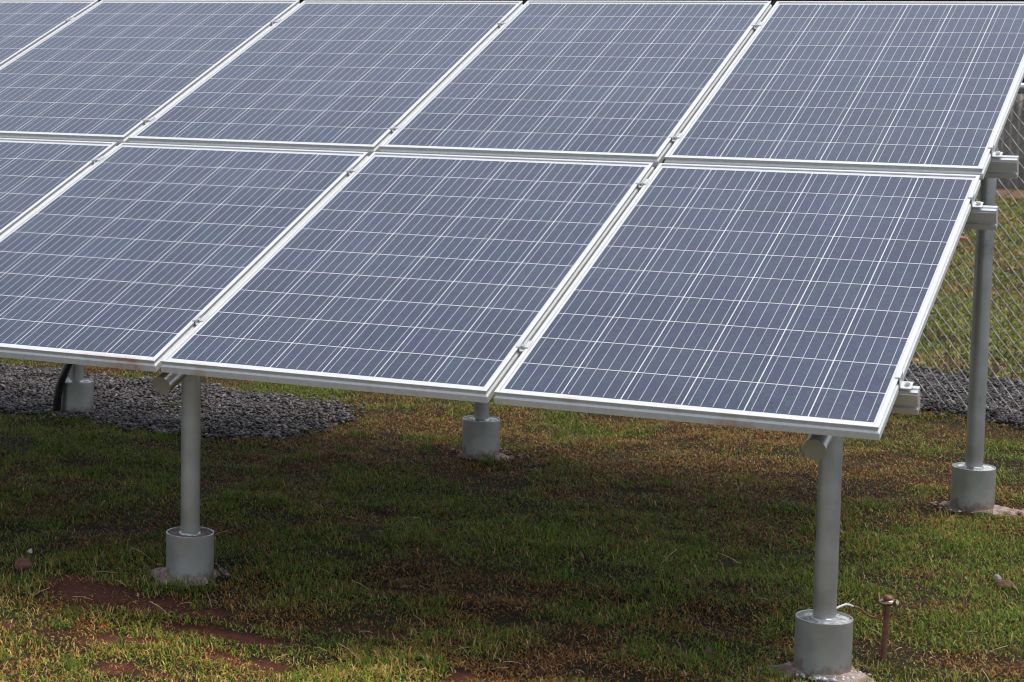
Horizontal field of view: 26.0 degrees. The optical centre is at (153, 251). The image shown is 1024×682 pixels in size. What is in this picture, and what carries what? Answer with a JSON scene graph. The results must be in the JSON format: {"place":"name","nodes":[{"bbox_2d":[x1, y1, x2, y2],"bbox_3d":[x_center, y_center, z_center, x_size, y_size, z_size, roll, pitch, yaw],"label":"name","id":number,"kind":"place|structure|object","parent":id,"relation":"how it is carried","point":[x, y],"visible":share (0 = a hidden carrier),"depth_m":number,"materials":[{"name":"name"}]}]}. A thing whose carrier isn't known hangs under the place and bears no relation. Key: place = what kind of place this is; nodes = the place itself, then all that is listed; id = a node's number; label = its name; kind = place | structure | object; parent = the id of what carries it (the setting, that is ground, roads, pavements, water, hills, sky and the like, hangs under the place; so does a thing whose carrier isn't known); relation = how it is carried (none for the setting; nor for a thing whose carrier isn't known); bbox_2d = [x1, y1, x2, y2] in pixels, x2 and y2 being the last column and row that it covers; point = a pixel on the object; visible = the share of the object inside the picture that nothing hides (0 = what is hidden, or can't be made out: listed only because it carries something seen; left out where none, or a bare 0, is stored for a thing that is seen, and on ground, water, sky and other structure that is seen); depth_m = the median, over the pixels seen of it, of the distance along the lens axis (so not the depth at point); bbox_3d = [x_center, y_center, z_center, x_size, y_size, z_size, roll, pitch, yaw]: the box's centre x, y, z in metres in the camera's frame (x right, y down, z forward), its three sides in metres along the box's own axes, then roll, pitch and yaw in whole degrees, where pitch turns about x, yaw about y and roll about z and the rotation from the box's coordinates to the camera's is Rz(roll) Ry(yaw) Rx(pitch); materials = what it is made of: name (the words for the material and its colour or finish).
{"place":"outdoors","nodes":[
{"label":"outdoors","id":0,"kind":"place"},
{"bbox_2d":[0,362,364,452],"bbox_3d":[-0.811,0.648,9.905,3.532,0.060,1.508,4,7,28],"label":"gravel","id":1,"kind":"structure","parent":0,"point":[226,409],"depth_m":9.55,"materials":[{"name":"grey gravel"}]},
{"bbox_2d":[61,364,93,413],"bbox_3d":[-0.335,0.016,9.439,0.149,1.591,0.149,4,7,28],"label":"support post","id":2,"kind":"object","parent":1,"relation":"on","point":[78,393],"visible":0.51,"depth_m":9.45,"materials":[{"name":"silver metal"}]},
{"bbox_2d":[52,363,72,411],"bbox_3d":[-0.239,-0.053,9.534,0.125,1.613,0.509,6,8,41],"label":"cable conduit","id":3,"kind":"object","parent":2,"relation":"attached to","point":[62,377],"visible":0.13,"depth_m":9.42,"materials":[{"name":"black plastic"}]},
{"bbox_2d":[0,196,1023,681],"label":"ground","id":4,"kind":"structure","parent":0,"point":[72,588],"depth_m":7.05,"materials":[{"name":"green plant"}]},
{"bbox_2d":[14,558,31,570],"bbox_3d":[-0.408,0.984,6.792,0.056,0.040,0.037,1,6,4],"label":"stone","id":5,"kind":"object","parent":4,"relation":"on","point":[25,563],"visible":1,"depth_m":6.78,"materials":[{"name":"brown stone"}]},
{"bbox_2d":[136,375,236,586],"bbox_3d":[0.101,0.699,6.703,0.315,0.843,0.274,0,6,-4],"label":"support post","id":6,"kind":"object","parent":4,"relation":"on","point":[189,546],"visible":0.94,"depth_m":6.66,"materials":[{"name":"silver metal"}]},
{"bbox_2d":[153,372,186,394],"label":"support beam","id":7,"kind":"structure","parent":6,"relation":"on","point":[164,383],"depth_m":6.41,"materials":[{"name":"grey metal"}]},
{"bbox_2d":[446,401,524,461],"bbox_3d":[1.327,0.125,8.539,0.308,1.590,0.268,4,7,28],"label":"support post","id":8,"kind":"object","parent":4,"relation":"on","point":[480,431],"visible":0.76,"depth_m":8.56,"materials":[{"name":"silver metal"}]},
{"bbox_2d":[2,496,1005,681],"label":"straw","id":9,"kind":"object","parent":4,"relation":"on","point":[457,629],"visible":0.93,"depth_m":6.18,"materials":[{"name":"brown plant"}]},
{"bbox_2d":[98,0,1023,93],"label":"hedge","id":10,"kind":"object","parent":4,"relation":"on","point":[773,2],"depth_m":25.66,"materials":[{"name":"green plant"}]},
{"bbox_2d":[704,647,711,655],"bbox_3d":[1.538,1.109,5.992,0.016,0.024,0.023,-5,8,-39],"label":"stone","id":11,"kind":"object","parent":4,"relation":"on","point":[709,649],"visible":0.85,"depth_m":5.99,"materials":[{"name":"stone"}]},
{"bbox_2d":[759,436,893,681],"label":"support post","id":12,"kind":"object","parent":4,"relation":"on","point":[823,640],"visible":0.99,"depth_m":5.75,"materials":[{"name":"silver metal"}]},
{"bbox_2d":[803,434,834,459],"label":"support beam","id":13,"kind":"structure","parent":12,"relation":"attached to","point":[815,446],"depth_m":5.51,"materials":[{"name":"grey metal"}]},
{"bbox_2d":[65,17,763,28],"bbox_3d":[0.980,-0.906,8.949,5.180,0.104,0.041,4,26,28],"label":"mounting rail","id":14,"kind":"object","parent":13,"relation":"attached to","point":[501,23],"visible":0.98,"depth_m":8.70,"materials":[{"name":"metal"}]},
{"bbox_2d":[91,156,997,229],"bbox_3d":[0.254,-0.266,7.691,5.171,0.104,0.041,4,26,28],"label":"mounting rail","id":15,"kind":"object","parent":13,"relation":"attached to","point":[981,216],"visible":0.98,"depth_m":6.48,"materials":[{"name":"metal"}]},
{"bbox_2d":[192,315,919,414],"bbox_3d":[-0.302,0.217,6.746,5.146,0.104,0.041,4,26,28],"label":"mounting rail","id":16,"kind":"object","parent":13,"relation":"attached to","point":[907,400],"visible":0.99,"depth_m":5.53,"materials":[{"name":"metal"}]},
{"bbox_2d":[0,138,116,236],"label":"solar panel","id":17,"kind":"object","parent":16,"relation":"attached to","point":[35,174],"visible":0.97,"depth_m":7.91,"materials":[{"name":"glass"}]},
{"bbox_2d":[0,143,368,371],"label":"solar panel","id":18,"kind":"object","parent":16,"relation":"attached to","point":[136,256],"visible":1,"depth_m":7.11,"materials":[{"name":"glass"}]},
{"bbox_2d":[161,152,653,402],"bbox_3d":[0.834,0.029,6.680,0.994,0.036,1.652,4,26,28],"label":"solar panel","id":19,"kind":"object","parent":16,"relation":"attached to","point":[450,277],"visible":1,"depth_m":6.54,"materials":[{"name":"glass"}]},
{"bbox_2d":[494,163,980,439],"bbox_3d":[1.724,0.087,6.200,0.994,0.038,1.652,4,26,28],"label":"solar panel","id":20,"kind":"object","parent":16,"relation":"attached to","point":[799,300],"visible":1,"depth_m":6.06,"materials":[{"name":"glass"}]},
{"bbox_2d":[142,117,1018,178],"bbox_3d":[0.443,-0.431,8.014,5.177,0.104,0.041,4,26,28],"label":"mounting rail","id":21,"kind":"object","parent":13,"relation":"attached to","point":[1003,166],"visible":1,"depth_m":6.80,"materials":[{"name":"metal"}]},
{"bbox_2d":[0,0,97,66],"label":"solar panel","id":22,"kind":"object","parent":21,"relation":"attached to","point":[25,25],"visible":0.98,"depth_m":9.75,"materials":[{"name":"glass"}]},
{"bbox_2d":[0,0,299,145],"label":"solar panel","id":23,"kind":"object","parent":21,"relation":"attached to","point":[118,71],"visible":1,"depth_m":8.96,"materials":[{"name":"glass"}]},
{"bbox_2d":[129,0,522,155],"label":"solar panel","id":24,"kind":"object","parent":21,"relation":"attached to","point":[359,76],"visible":0.95,"depth_m":8.41,"materials":[{"name":"glass"}]},
{"bbox_2d":[379,0,771,166],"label":"solar panel","id":25,"kind":"object","parent":21,"relation":"attached to","point":[631,81],"visible":0.98,"depth_m":7.92,"materials":[{"name":"glass"}]},
{"bbox_2d":[664,1,1023,178],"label":"solar panel","id":26,"kind":"object","parent":21,"relation":"attached to","point":[914,86],"visible":1,"depth_m":7.42,"materials":[{"name":"glass"}]},
{"bbox_2d":[837,595,898,658],"bbox_3d":[1.921,1.072,5.901,0.243,0.256,0.055,-2,7,-17],"label":"grounding rod","id":27,"kind":"object","parent":4,"relation":"in","point":[886,602],"visible":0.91,"depth_m":5.92,"materials":[{"name":"orange metal"}]},
{"bbox_2d":[903,359,1023,431],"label":"gravel path","id":28,"kind":"structure","parent":4,"relation":"on","point":[934,382],"depth_m":9.93,"materials":[{"name":"grey gravel"}]},
{"bbox_2d":[905,83,1023,413],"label":"chain link fence","id":29,"kind":"object","parent":28,"relation":"on","point":[1021,89],"visible":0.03,"depth_m":9.54,"materials":[{"name":"metal"}]},
{"bbox_2d":[959,236,969,243],"bbox_3d":[6.235,-0.086,16.665,0.124,0.060,0.107,5,10,5],"label":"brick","id":30,"kind":"object","parent":4,"relation":"on","point":[962,238],"visible":0.35,"depth_m":16.61,"materials":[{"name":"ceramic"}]},
{"bbox_2d":[930,141,1023,517],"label":"support post","id":31,"kind":"object","parent":4,"relation":"on","point":[973,479],"visible":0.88,"depth_m":7.68,"materials":[{"name":"silver metal"}]},
{"bbox_2d":[994,574,1001,581],"bbox_3d":[2.619,1.014,6.697,0.019,0.026,0.024,-4,7,-31],"label":"stone","id":32,"kind":"object","parent":4,"relation":"on","point":[997,577],"visible":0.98,"depth_m":6.69,"materials":[{"name":"white stone"}]},
{"bbox_2d":[997,580,1015,588],"bbox_3d":[2.636,1.026,6.669,0.057,0.026,0.036,12,20,16],"label":"stone","id":33,"kind":"object","parent":4,"relation":"on","point":[1002,583],"visible":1,"depth_m":6.66,"materials":[{"name":"brown stone"}]},
{"bbox_2d":[996,188,1023,197],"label":"soil strip","id":34,"kind":"object","parent":4,"relation":"on","point":[1003,191],"visible":0.03,"depth_m":21.45,"materials":[{"name":"brown soil"}]},
{"bbox_2d":[652,94,1023,188],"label":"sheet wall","id":35,"kind":"structure","parent":34,"relation":"on","point":[1011,130],"depth_m":21.94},
{"bbox_2d":[910,195,1023,379],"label":"grass","id":36,"kind":"structure","parent":0,"point":[1017,224],"depth_m":12.97,"materials":[{"name":"green plant"}]}
]}

